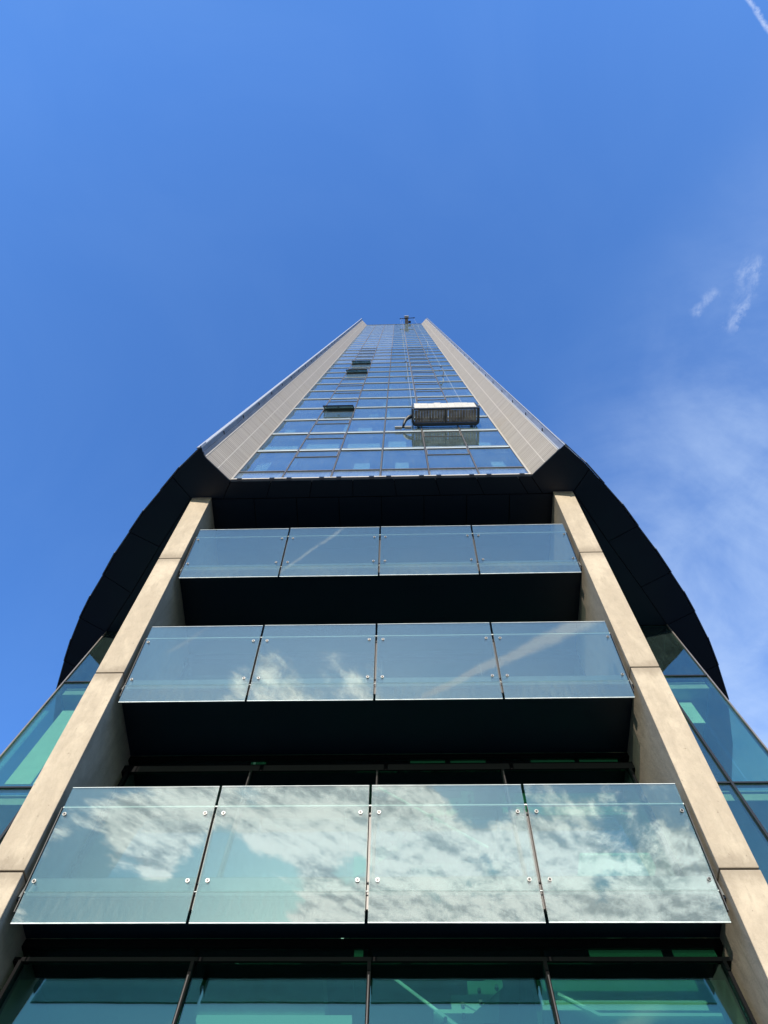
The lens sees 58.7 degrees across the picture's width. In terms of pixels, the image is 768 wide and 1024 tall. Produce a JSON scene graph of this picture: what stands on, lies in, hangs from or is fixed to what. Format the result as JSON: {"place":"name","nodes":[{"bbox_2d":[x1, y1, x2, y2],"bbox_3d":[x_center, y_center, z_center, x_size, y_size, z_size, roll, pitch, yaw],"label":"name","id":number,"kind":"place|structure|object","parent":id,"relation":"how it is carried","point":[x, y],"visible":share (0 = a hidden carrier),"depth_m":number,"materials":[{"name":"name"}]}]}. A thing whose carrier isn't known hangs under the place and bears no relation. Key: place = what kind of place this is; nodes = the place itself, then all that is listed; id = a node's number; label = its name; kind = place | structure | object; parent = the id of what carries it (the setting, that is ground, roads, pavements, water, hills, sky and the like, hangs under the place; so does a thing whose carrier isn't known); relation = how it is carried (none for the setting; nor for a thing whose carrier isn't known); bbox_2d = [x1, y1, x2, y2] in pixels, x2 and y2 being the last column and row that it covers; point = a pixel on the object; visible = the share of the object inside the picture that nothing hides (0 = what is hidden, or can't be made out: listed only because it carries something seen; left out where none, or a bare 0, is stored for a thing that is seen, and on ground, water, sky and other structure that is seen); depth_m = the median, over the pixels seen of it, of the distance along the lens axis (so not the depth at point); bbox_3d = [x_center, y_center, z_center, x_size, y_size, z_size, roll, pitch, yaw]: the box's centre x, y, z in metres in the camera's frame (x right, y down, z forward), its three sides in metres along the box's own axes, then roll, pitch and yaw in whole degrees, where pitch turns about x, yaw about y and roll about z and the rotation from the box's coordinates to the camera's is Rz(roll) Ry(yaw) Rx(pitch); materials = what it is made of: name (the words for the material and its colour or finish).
{"place":"outdoors","nodes":[
{"label":"outdoors","id":0,"kind":"place"},
{"bbox_2d":[0,0,767,795],"label":"sky","id":1,"kind":"structure","parent":0,"point":[198,198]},
{"label":"ground","id":2,"kind":"structure","parent":0,"visible":0},
{"bbox_2d":[0,318,767,1023],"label":"glass tower","id":3,"kind":"structure","parent":2,"relation":"on","point":[366,712],"depth_m":13.15,"materials":[{"name":"glass"},{"name":"dark metal"},{"name":"concrete"}]},
{"bbox_2d":[231,451,297,482],"bbox_3d":[-3.498,-1.397,20.484,1.370,3.606,0.160,-1,-72,1],"label":"window","id":4,"kind":"structure","parent":3,"relation":"in","point":[262,466],"depth_m":20.21,"materials":[{"name":"glass"}]},
{"bbox_2d":[257,433,308,451],"bbox_3d":[-3.440,-2.350,23.471,1.362,2.895,0.128,-1,-72,1],"label":"window","id":5,"kind":"structure","parent":3,"relation":"in","point":[275,443],"depth_m":23.30,"materials":[{"name":"glass"}]},
{"bbox_2d":[272,420,316,434],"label":"window","id":6,"kind":"structure","parent":3,"relation":"in","point":[286,427],"depth_m":25.92,"materials":[{"name":"glass"}]},
{"bbox_2d":[284,409,323,420],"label":"window","id":7,"kind":"structure","parent":3,"relation":"in","point":[305,414],"depth_m":28.59,"materials":[{"name":"glass"}]},
{"bbox_2d":[280,450,339,481],"bbox_3d":[-2.129,-1.419,20.450,1.370,3.606,0.160,-1,-72,1],"label":"window","id":8,"kind":"structure","parent":3,"relation":"in","point":[306,465],"depth_m":20.21,"materials":[{"name":"glass"}]},
{"bbox_2d":[294,399,328,409],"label":"window","id":9,"kind":"structure","parent":3,"relation":"in","point":[303,404],"depth_m":31.28,"materials":[{"name":"glass"}]},
{"bbox_2d":[302,391,334,399],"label":"window","id":10,"kind":"structure","parent":3,"relation":"in","point":[326,395],"depth_m":33.91,"materials":[{"name":"glass"}]},
{"bbox_2d":[299,433,345,450],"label":"window","id":11,"kind":"structure","parent":3,"relation":"in","point":[332,441],"depth_m":23.34,"materials":[{"name":"glass"}]},
{"bbox_2d":[309,384,338,391],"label":"window","id":12,"kind":"structure","parent":3,"relation":"in","point":[330,387],"depth_m":36.49,"materials":[{"name":"glass"}]},
{"bbox_2d":[315,378,342,384],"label":"window","id":13,"kind":"structure","parent":3,"relation":"in","point":[326,381],"depth_m":39.22,"materials":[{"name":"glass"}]},
{"bbox_2d":[309,419,350,433],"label":"window","id":14,"kind":"structure","parent":3,"relation":"in","point":[321,426],"depth_m":26.02,"materials":[{"name":"glass"}]},
{"bbox_2d":[321,372,346,378],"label":"window","id":15,"kind":"structure","parent":3,"relation":"in","point":[327,375],"depth_m":41.93,"materials":[{"name":"glass"}]},
{"bbox_2d":[318,405,354,419],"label":"window","id":16,"kind":"structure","parent":3,"relation":"in","point":[335,415],"depth_m":28.83,"materials":[{"name":"glass"}]},
{"bbox_2d":[326,368,348,372],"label":"window","id":17,"kind":"structure","parent":3,"relation":"in","point":[331,370],"depth_m":44.60,"materials":[{"name":"glass"}]},
{"bbox_2d":[330,364,351,367],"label":"window","id":18,"kind":"structure","parent":3,"relation":"in","point":[334,365],"depth_m":47.06,"materials":[{"name":"glass"}]},
{"bbox_2d":[325,398,358,410],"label":"window","id":19,"kind":"structure","parent":3,"relation":"in","point":[353,402],"depth_m":31.61,"materials":[{"name":"glass"}]},
{"bbox_2d":[333,360,353,363],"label":"window","id":20,"kind":"structure","parent":3,"relation":"in","point":[337,361],"depth_m":49.69,"materials":[{"name":"glass"}]},
{"bbox_2d":[331,390,361,398],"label":"window","id":21,"kind":"structure","parent":3,"relation":"in","point":[354,394],"depth_m":34.01,"materials":[{"name":"glass"}]},
{"bbox_2d":[337,357,355,359],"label":"window","id":22,"kind":"structure","parent":3,"relation":"in","point":[340,358],"depth_m":52.43,"materials":[{"name":"glass"}]},
{"bbox_2d":[340,353,357,356],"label":"window","id":23,"kind":"structure","parent":3,"relation":"in","point":[342,355],"depth_m":54.88,"materials":[{"name":"glass"}]},
{"bbox_2d":[335,383,363,390],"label":"window","id":24,"kind":"structure","parent":3,"relation":"in","point":[342,387],"depth_m":36.58,"materials":[{"name":"glass"}]},
{"bbox_2d":[342,351,359,353],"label":"window","id":25,"kind":"structure","parent":3,"relation":"in","point":[345,352],"depth_m":57.52,"materials":[{"name":"glass"}]},
{"bbox_2d":[340,377,365,383],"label":"window","id":26,"kind":"structure","parent":3,"relation":"in","point":[359,379],"depth_m":39.32,"materials":[{"name":"glass"}]},
{"bbox_2d":[345,348,360,350],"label":"window","id":27,"kind":"structure","parent":3,"relation":"in","point":[348,349],"depth_m":60.40,"materials":[{"name":"glass"}]},
{"bbox_2d":[343,369,367,377],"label":"window","id":28,"kind":"structure","parent":3,"relation":"in","point":[350,370],"depth_m":42.37,"materials":[{"name":"glass"}]},
{"bbox_2d":[330,449,382,480],"bbox_3d":[-0.760,-1.442,20.417,1.370,3.606,0.160,-1,-72,1],"label":"window","id":29,"kind":"structure","parent":3,"relation":"in","point":[365,464],"depth_m":20.14,"materials":[{"name":"glass"}]},
{"bbox_2d":[347,367,368,373],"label":"window","id":30,"kind":"structure","parent":3,"relation":"in","point":[367,368],"depth_m":45.29,"materials":[{"name":"glass"}]},
{"bbox_2d":[350,360,370,367],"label":"window","id":31,"kind":"structure","parent":3,"relation":"in","point":[366,363],"depth_m":47.70,"materials":[{"name":"glass"}]},
{"bbox_2d":[341,433,383,450],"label":"window","id":32,"kind":"structure","parent":3,"relation":"in","point":[361,441],"depth_m":23.23,"materials":[{"name":"glass"}]},
{"bbox_2d":[352,359,372,364],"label":"window","id":33,"kind":"structure","parent":3,"relation":"in","point":[364,359],"depth_m":50.59,"materials":[{"name":"glass"}]},
{"bbox_2d":[355,356,373,359],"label":"window","id":34,"kind":"structure","parent":3,"relation":"in","point":[357,357],"depth_m":52.79,"materials":[{"name":"glass"}]},
{"bbox_2d":[347,419,384,433],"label":"window","id":35,"kind":"structure","parent":3,"relation":"in","point":[372,425],"depth_m":25.88,"materials":[{"name":"glass"}]},
{"bbox_2d":[357,353,374,355],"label":"window","id":36,"kind":"structure","parent":3,"relation":"in","point":[359,354],"depth_m":55.36,"materials":[{"name":"glass"}]},
{"bbox_2d":[359,350,375,352],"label":"window","id":37,"kind":"structure","parent":3,"relation":"in","point":[361,351],"depth_m":58.07,"materials":[{"name":"glass"}]},
{"bbox_2d":[352,408,385,419],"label":"window","id":38,"kind":"structure","parent":3,"relation":"in","point":[359,413],"depth_m":28.55,"materials":[{"name":"glass"}]},
{"bbox_2d":[361,348,376,349],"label":"window","id":39,"kind":"structure","parent":3,"relation":"in","point":[361,348],"depth_m":60.82,"materials":[{"name":"glass"}]},
{"bbox_2d":[356,398,386,407],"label":"window","id":40,"kind":"structure","parent":3,"relation":"in","point":[379,402],"depth_m":31.18,"materials":[{"name":"glass"}]},
{"bbox_2d":[359,390,387,398],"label":"window","id":41,"kind":"structure","parent":3,"relation":"in","point":[374,394],"depth_m":33.83,"materials":[{"name":"glass"}]},
{"bbox_2d":[362,383,388,391],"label":"window","id":42,"kind":"structure","parent":3,"relation":"in","point":[377,386],"depth_m":36.57,"materials":[{"name":"glass"}]},
{"bbox_2d":[364,377,388,383],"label":"window","id":43,"kind":"structure","parent":3,"relation":"in","point":[373,380],"depth_m":39.16,"materials":[{"name":"glass"}]},
{"bbox_2d":[367,372,389,377],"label":"window","id":44,"kind":"structure","parent":3,"relation":"in","point":[371,374],"depth_m":41.89,"materials":[{"name":"glass"}]},
{"bbox_2d":[368,367,389,372],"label":"window","id":45,"kind":"structure","parent":3,"relation":"in","point":[376,369],"depth_m":44.53,"materials":[{"name":"glass"}]},
{"bbox_2d":[370,363,390,367],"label":"window","id":46,"kind":"structure","parent":3,"relation":"in","point":[373,365],"depth_m":47.06,"materials":[{"name":"glass"}]},
{"bbox_2d":[372,359,390,362],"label":"window","id":47,"kind":"structure","parent":3,"relation":"in","point":[378,360],"depth_m":49.69,"materials":[{"name":"glass"}]},
{"bbox_2d":[373,356,390,359],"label":"window","id":48,"kind":"structure","parent":3,"relation":"in","point":[375,357],"depth_m":52.49,"materials":[{"name":"glass"}]},
{"bbox_2d":[374,353,390,355],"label":"window","id":49,"kind":"structure","parent":3,"relation":"in","point":[376,354],"depth_m":55.00,"materials":[{"name":"glass"}]},
{"bbox_2d":[375,350,391,352],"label":"window","id":50,"kind":"structure","parent":3,"relation":"in","point":[377,351],"depth_m":57.68,"materials":[{"name":"glass"}]},
{"bbox_2d":[376,347,391,349],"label":"window","id":51,"kind":"structure","parent":3,"relation":"in","point":[388,348],"depth_m":60.54,"materials":[{"name":"glass"}]},
{"bbox_2d":[347,324,436,347],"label":"upper windows","id":52,"kind":"structure","parent":3,"relation":"in","point":[382,335],"depth_m":74.86,"materials":[{"name":"glass"}]},
{"bbox_2d":[391,352,407,356],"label":"window","id":53,"kind":"structure","parent":3,"relation":"in","point":[403,353],"depth_m":54.70,"materials":[{"name":"glass"}]},
{"bbox_2d":[392,347,406,349],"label":"window","id":54,"kind":"structure","parent":3,"relation":"in","point":[393,348],"depth_m":60.30,"materials":[{"name":"glass"}]},
{"bbox_2d":[390,363,409,367],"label":"window","id":55,"kind":"structure","parent":3,"relation":"in","point":[392,364],"depth_m":46.75,"materials":[{"name":"glass"}]},
{"bbox_2d":[391,355,408,358],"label":"window","id":56,"kind":"structure","parent":3,"relation":"in","point":[407,356],"depth_m":52.24,"materials":[{"name":"glass"}]},
{"bbox_2d":[392,349,407,352],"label":"window","id":57,"kind":"structure","parent":3,"relation":"in","point":[393,351],"depth_m":57.38,"materials":[{"name":"glass"}]},
{"bbox_2d":[389,371,411,376],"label":"window","id":58,"kind":"structure","parent":3,"relation":"in","point":[392,374],"depth_m":41.67,"materials":[{"name":"glass"}]},
{"bbox_2d":[390,366,410,371],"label":"window","id":59,"kind":"structure","parent":3,"relation":"in","point":[393,369],"depth_m":44.32,"materials":[{"name":"glass"}]},
{"bbox_2d":[391,359,409,362],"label":"window","id":60,"kind":"structure","parent":3,"relation":"in","point":[392,360],"depth_m":49.74,"materials":[{"name":"glass"}]},
{"bbox_2d":[388,383,413,390],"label":"window","id":61,"kind":"structure","parent":3,"relation":"in","point":[392,386],"depth_m":36.45,"materials":[{"name":"glass"}]},
{"bbox_2d":[389,377,412,382],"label":"window","id":62,"kind":"structure","parent":3,"relation":"in","point":[392,379],"depth_m":39.20,"materials":[{"name":"glass"}]},
{"bbox_2d":[387,389,415,397],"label":"window","id":63,"kind":"structure","parent":3,"relation":"in","point":[392,393],"depth_m":33.74,"materials":[{"name":"glass"}]},
{"bbox_2d":[386,407,417,418],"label":"window","id":64,"kind":"structure","parent":3,"relation":"in","point":[392,413],"depth_m":28.63,"materials":[{"name":"glass"}]},
{"bbox_2d":[387,398,416,407],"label":"window","id":65,"kind":"structure","parent":3,"relation":"in","point":[392,402],"depth_m":31.24,"materials":[{"name":"glass"}]},
{"bbox_2d":[384,419,421,432],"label":"window","id":66,"kind":"structure","parent":3,"relation":"in","point":[390,424],"depth_m":25.68,"materials":[{"name":"glass"}]},
{"bbox_2d":[383,432,424,450],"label":"window","id":67,"kind":"structure","parent":3,"relation":"in","point":[413,440],"depth_m":23.17,"materials":[{"name":"glass"}]},
{"bbox_2d":[380,449,429,478],"bbox_3d":[0.610,-1.464,20.383,1.370,3.606,0.160,-1,-72,1],"label":"window","id":68,"kind":"structure","parent":3,"relation":"in","point":[396,464],"depth_m":20.09,"materials":[{"name":"glass"}]},
{"bbox_2d":[400,316,414,323],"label":"roof crane","id":69,"kind":"object","parent":3,"relation":"on","point":[406,318],"visible":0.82,"depth_m":103.90,"materials":[{"name":"paint"}]},
{"bbox_2d":[400,320,411,403],"bbox_3d":[1.865,-16.469,65.219,0.203,81.380,0.781,-10,-73,4],"label":"hoist rope","id":70,"kind":"object","parent":69,"relation":"hanging from","point":[406,365],"visible":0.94,"depth_m":43.36,"materials":[{"name":"grey"}]},
{"bbox_2d":[395,402,479,429],"bbox_3d":[1.979,-3.627,25.694,3.148,1.720,0.723,-1,-72,1],"label":"cleaning cradle","id":71,"kind":"object","parent":70,"relation":"hanging from","point":[442,415],"visible":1,"depth_m":25.31,"materials":[{"name":"grey metal"}]},
{"bbox_2d":[415,321,461,402],"bbox_3d":[3.907,-16.503,65.168,0.190,81.380,0.780,-11,-73,5],"label":"hoist rope","id":72,"kind":"object","parent":69,"relation":"hanging from","point":[440,366],"visible":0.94,"depth_m":40.12,"materials":[{"name":"grey"}]},
{"bbox_2d":[407,346,422,348],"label":"window","id":73,"kind":"structure","parent":3,"relation":"in","point":[421,347],"depth_m":60.42,"materials":[{"name":"glass"}]},
{"bbox_2d":[408,349,424,352],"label":"window","id":74,"kind":"structure","parent":3,"relation":"in","point":[409,350],"depth_m":57.88,"materials":[{"name":"glass"}]},
{"bbox_2d":[408,352,425,354],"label":"window","id":75,"kind":"structure","parent":3,"relation":"in","point":[410,353],"depth_m":55.13,"materials":[{"name":"glass"}]},
{"bbox_2d":[409,355,426,357],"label":"window","id":76,"kind":"structure","parent":3,"relation":"in","point":[410,356],"depth_m":52.63,"materials":[{"name":"glass"}]},
{"bbox_2d":[409,358,428,361],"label":"window","id":77,"kind":"structure","parent":3,"relation":"in","point":[411,359],"depth_m":49.78,"materials":[{"name":"glass"}]},
{"bbox_2d":[410,362,430,365],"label":"window","id":78,"kind":"structure","parent":3,"relation":"in","point":[411,363],"depth_m":47.09,"materials":[{"name":"glass"}]},
{"bbox_2d":[411,366,432,370],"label":"window","id":79,"kind":"structure","parent":3,"relation":"in","point":[414,368],"depth_m":44.54,"materials":[{"name":"glass"}]},
{"bbox_2d":[411,371,434,375],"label":"window","id":80,"kind":"structure","parent":3,"relation":"in","point":[415,373],"depth_m":41.87,"materials":[{"name":"glass"}]},
{"bbox_2d":[412,376,437,381],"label":"window","id":81,"kind":"structure","parent":3,"relation":"in","point":[416,378],"depth_m":39.18,"materials":[{"name":"glass"}]},
{"bbox_2d":[413,382,440,388],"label":"window","id":82,"kind":"structure","parent":3,"relation":"in","point":[418,385],"depth_m":36.57,"materials":[{"name":"glass"}]},
{"bbox_2d":[415,389,443,396],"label":"window","id":83,"kind":"structure","parent":3,"relation":"in","point":[419,392],"depth_m":33.84,"materials":[{"name":"glass"}]},
{"bbox_2d":[422,346,438,348],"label":"window","id":84,"kind":"structure","parent":3,"relation":"in","point":[433,347],"depth_m":60.42,"materials":[{"name":"glass"}]},
{"bbox_2d":[416,396,446,403],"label":"window","id":85,"kind":"structure","parent":3,"relation":"in","point":[420,400],"depth_m":31.71,"materials":[{"name":"glass"}]},
{"bbox_2d":[424,349,440,351],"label":"window","id":86,"kind":"structure","parent":3,"relation":"in","point":[426,350],"depth_m":57.51,"materials":[{"name":"glass"}]},
{"bbox_2d":[425,352,442,354],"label":"window","id":87,"kind":"structure","parent":3,"relation":"in","point":[427,353],"depth_m":54.78,"materials":[{"name":"glass"}]},
{"bbox_2d":[426,355,445,357],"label":"window","id":88,"kind":"structure","parent":3,"relation":"in","point":[428,356],"depth_m":52.30,"materials":[{"name":"glass"}]},
{"bbox_2d":[428,358,447,361],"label":"window","id":89,"kind":"structure","parent":3,"relation":"in","point":[430,359],"depth_m":49.46,"materials":[{"name":"glass"}]},
{"bbox_2d":[420,418,459,431],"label":"window","id":90,"kind":"structure","parent":3,"relation":"in","point":[425,428],"depth_m":25.19,"materials":[{"name":"glass"}]},
{"bbox_2d":[429,362,450,365],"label":"window","id":91,"kind":"structure","parent":3,"relation":"in","point":[431,363],"depth_m":46.97,"materials":[{"name":"glass"}]},
{"bbox_2d":[431,366,454,370],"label":"window","id":92,"kind":"structure","parent":3,"relation":"in","point":[435,368],"depth_m":44.26,"materials":[{"name":"glass"}]},
{"bbox_2d":[422,431,466,448],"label":"window","id":93,"kind":"structure","parent":3,"relation":"in","point":[436,439],"depth_m":23.25,"materials":[{"name":"glass"}]},
{"bbox_2d":[433,370,457,375],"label":"window","id":94,"kind":"structure","parent":3,"relation":"in","point":[437,373],"depth_m":41.61,"materials":[{"name":"glass"}]},
{"bbox_2d":[436,375,462,381],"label":"window","id":95,"kind":"structure","parent":3,"relation":"in","point":[440,378],"depth_m":39.08,"materials":[{"name":"glass"}]},
{"bbox_2d":[425,448,479,479],"bbox_3d":[1.979,-1.487,20.349,1.370,3.606,0.160,-1,-72,1],"label":"window","id":96,"kind":"structure","parent":3,"relation":"in","point":[443,462],"depth_m":20.09,"materials":[{"name":"glass"}]},
{"bbox_2d":[438,382,466,388],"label":"window","id":97,"kind":"structure","parent":3,"relation":"in","point":[444,385],"depth_m":36.35,"materials":[{"name":"glass"}]},
{"bbox_2d":[442,388,472,396],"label":"window","id":98,"kind":"structure","parent":3,"relation":"in","point":[447,392],"depth_m":33.64,"materials":[{"name":"glass"}]},
{"bbox_2d":[445,396,479,405],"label":"window","id":99,"kind":"structure","parent":3,"relation":"in","point":[449,399],"depth_m":31.54,"materials":[{"name":"glass"}]},
{"bbox_2d":[450,406,487,417],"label":"window","id":100,"kind":"structure","parent":3,"relation":"in","point":[482,414],"depth_m":28.23,"materials":[{"name":"glass"}]},
{"bbox_2d":[458,417,497,431],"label":"window","id":101,"kind":"structure","parent":3,"relation":"in","point":[485,424],"depth_m":25.35,"materials":[{"name":"glass"}]},
{"bbox_2d":[460,431,509,448],"bbox_3d":[3.407,-2.462,23.302,1.362,2.895,0.128,-1,-72,1],"label":"window","id":102,"kind":"structure","parent":3,"relation":"in","point":[473,439],"depth_m":23.14,"materials":[{"name":"glass"}]},
{"bbox_2d":[468,448,530,477],"bbox_3d":[3.349,-1.509,20.315,1.370,3.606,0.160,-1,-72,1],"label":"window","id":103,"kind":"structure","parent":3,"relation":"in","point":[489,462],"depth_m":20.04,"materials":[{"name":"glass"}]}
]}

